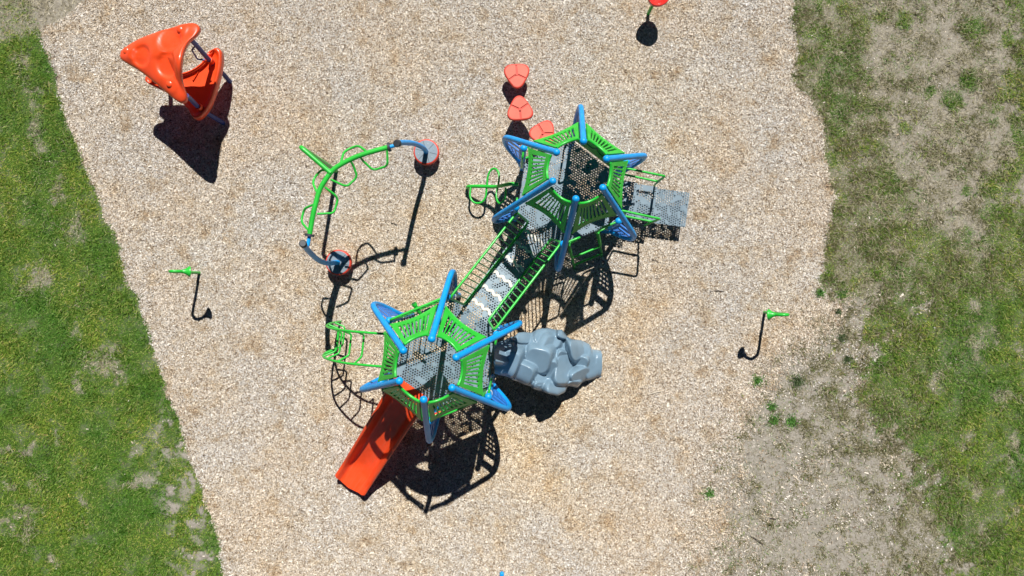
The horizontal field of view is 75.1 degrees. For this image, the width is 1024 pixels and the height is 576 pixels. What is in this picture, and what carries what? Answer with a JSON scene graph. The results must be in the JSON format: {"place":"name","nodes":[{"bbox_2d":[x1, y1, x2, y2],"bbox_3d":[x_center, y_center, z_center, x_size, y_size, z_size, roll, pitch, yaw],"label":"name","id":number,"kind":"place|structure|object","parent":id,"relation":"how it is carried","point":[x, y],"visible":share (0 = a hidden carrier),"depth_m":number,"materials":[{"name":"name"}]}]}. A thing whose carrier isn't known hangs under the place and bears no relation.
{"place":"outdoors","nodes":[
{"label":"outdoors","id":0,"kind":"place"},
{"bbox_2d":[0,0,1023,575],"bbox_3d":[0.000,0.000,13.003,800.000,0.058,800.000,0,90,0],"label":"ground","id":1,"kind":"structure","parent":0,"point":[780,468],"depth_m":13.00,"materials":[{"name":"beige wood"}]},
{"bbox_2d":[120,23,231,124],"bbox_3d":[-6.079,-3.831,12.049,1.528,2.009,1.375,0,90,0],"label":"canopy seat","id":2,"kind":"object","parent":1,"relation":"on","point":[156,58],"visible":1,"depth_m":11.46,"materials":[{"name":"orange plastic"}]},
{"bbox_2d":[168,266,200,276],"bbox_3d":[-5.918,-0.295,12.388,0.422,1.324,0.200,0,90,0],"label":"talk tube","id":3,"kind":"object","parent":1,"relation":"on","point":[187,271],"visible":1,"depth_m":11.83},
{"bbox_2d":[1,0,963,575],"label":"wood chips","id":4,"kind":"object","parent":1,"relation":"on","point":[805,156],"visible":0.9,"depth_m":12.99,"materials":[{"name":"beige wood"}]},
{"bbox_2d":[299,139,439,274],"bbox_3d":[-2.867,-1.854,11.733,1.484,2.635,3.190,39,90,0],"label":"overhead ladder","id":5,"kind":"object","parent":4,"relation":"on","point":[339,262],"visible":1,"depth_m":10.97,"materials":[{"name":"green metal"}]},
{"bbox_2d":[748,372,766,386],"bbox_3d":[4.782,1.792,12.963,0.381,0.080,0.311,0,90,0],"label":"weed clump","id":6,"kind":"object","parent":4,"relation":"on","point":[757,380],"visible":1,"depth_m":12.97,"materials":[{"name":"green plant"}]},
{"bbox_2d":[322,104,688,494],"bbox_3d":[-0.285,0.637,11.098,4.479,3.908,8.603,44,90,0],"label":"play structure","id":7,"kind":"object","parent":1,"relation":"on","point":[551,361],"visible":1,"depth_m":11.62,"materials":[{"name":"blue plastic"}]},
{"bbox_2d":[0,0,1023,575],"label":"grass","id":8,"kind":"structure","parent":1,"relation":"on","point":[54,264],"depth_m":12.99,"materials":[{"name":"green plant"}]},
{"bbox_2d":[504,64,529,88],"bbox_3d":[0.088,-4.026,12.835,0.491,0.430,0.471,0,90,0],"label":"stepping pod","id":9,"kind":"object","parent":1,"relation":"on","point":[516,75],"visible":1,"depth_m":12.63,"materials":[{"name":"red plastic"}]},
{"bbox_2d":[507,96,532,120],"bbox_3d":[0.155,-3.379,12.760,0.490,0.580,0.473,0,90,0],"label":"stepping pod","id":10,"kind":"object","parent":1,"relation":"on","point":[520,109],"visible":1,"depth_m":12.48,"materials":[{"name":"red plastic"}]},
{"bbox_2d":[529,120,553,146],"bbox_3d":[0.547,-2.869,12.685,0.470,0.730,0.491,0,90,0],"label":"stepping pod","id":11,"kind":"object","parent":1,"relation":"on","point":[543,129],"visible":0.66,"depth_m":12.33,"materials":[{"name":"red plastic"}]},
{"bbox_2d":[647,0,668,14],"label":"spinner seat","id":12,"kind":"object","parent":1,"relation":"on","point":[656,3],"visible":1,"depth_m":12.41,"materials":[{"name":"red plastic"}]},
{"bbox_2d":[702,486,713,500],"bbox_3d":[3.830,4.002,12.960,0.363,0.090,0.287,0,90,0],"label":"weed clump","id":13,"kind":"object","parent":1,"relation":"on","point":[708,493],"visible":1,"depth_m":12.97,"materials":[{"name":"green plant"}]},
{"bbox_2d":[766,402,778,412],"bbox_3d":[5.064,2.305,12.966,0.255,0.075,0.232,39,90,0],"label":"weed clump","id":14,"kind":"object","parent":1,"relation":"on","point":[772,406],"visible":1,"depth_m":12.98,"materials":[{"name":"green plant"}]},
{"bbox_2d":[767,414,781,426],"bbox_3d":[5.114,2.571,12.959,0.300,0.082,0.251,0,90,0],"label":"weed clump","id":15,"kind":"object","parent":1,"relation":"on","point":[775,420],"visible":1,"depth_m":12.97,"materials":[{"name":"green plant"}]},
{"bbox_2d":[763,309,789,319],"bbox_3d":[4.743,0.475,12.388,0.422,1.324,0.200,0,90,0],"label":"talk tube","id":16,"kind":"object","parent":1,"relation":"on","point":[770,313],"visible":1,"depth_m":11.83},
{"bbox_2d":[782,413,802,428],"bbox_3d":[5.470,2.594,12.964,0.413,0.080,0.363,0,90,0],"label":"weed clump","id":17,"kind":"object","parent":1,"relation":"on","point":[792,421],"visible":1,"depth_m":12.98,"materials":[{"name":"green plant"}]},
{"bbox_2d":[787,374,805,389],"bbox_3d":[5.547,1.818,12.952,0.357,0.094,0.341,43,90,0],"label":"weed clump","id":18,"kind":"object","parent":1,"relation":"on","point":[796,382],"visible":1,"depth_m":12.96,"materials":[{"name":"green plant"}]},
{"bbox_2d":[812,287,825,298],"bbox_3d":[5.988,0.093,12.960,0.324,0.083,0.257,0,90,0],"label":"weed clump","id":19,"kind":"object","parent":1,"relation":"on","point":[820,292],"visible":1,"depth_m":12.96,"materials":[{"name":"green plant"}]},
{"bbox_2d":[834,308,842,315],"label":"weed clump","id":20,"kind":"object","parent":1,"relation":"on","point":[839,310],"visible":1,"depth_m":12.97,"materials":[{"name":"green plant"}]},
{"bbox_2d":[836,333,846,342],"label":"weed clump","id":21,"kind":"object","parent":1,"relation":"on","point":[841,337],"visible":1,"depth_m":12.97,"materials":[{"name":"green plant"}]},
{"bbox_2d":[834,290,849,298],"bbox_3d":[6.414,0.103,12.961,0.286,0.078,0.273,-36,90,0],"label":"weed clump","id":22,"kind":"object","parent":1,"relation":"on","point":[844,293],"visible":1,"depth_m":12.97,"materials":[{"name":"green plant"}]},
{"bbox_2d":[669,0,1023,575],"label":"brown grass","id":23,"kind":"structure","parent":1,"relation":"on","point":[852,196],"depth_m":12.99,"materials":[{"name":"plant"}]},
{"bbox_2d":[843,354,852,363],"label":"weed clump","id":24,"kind":"object","parent":1,"relation":"on","point":[846,359],"visible":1,"depth_m":12.98,"materials":[{"name":"green plant"}]},
{"bbox_2d":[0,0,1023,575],"bbox_3d":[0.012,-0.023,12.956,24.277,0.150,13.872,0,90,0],"label":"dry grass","id":25,"kind":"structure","parent":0,"point":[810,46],"depth_m":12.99,"materials":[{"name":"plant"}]}
]}

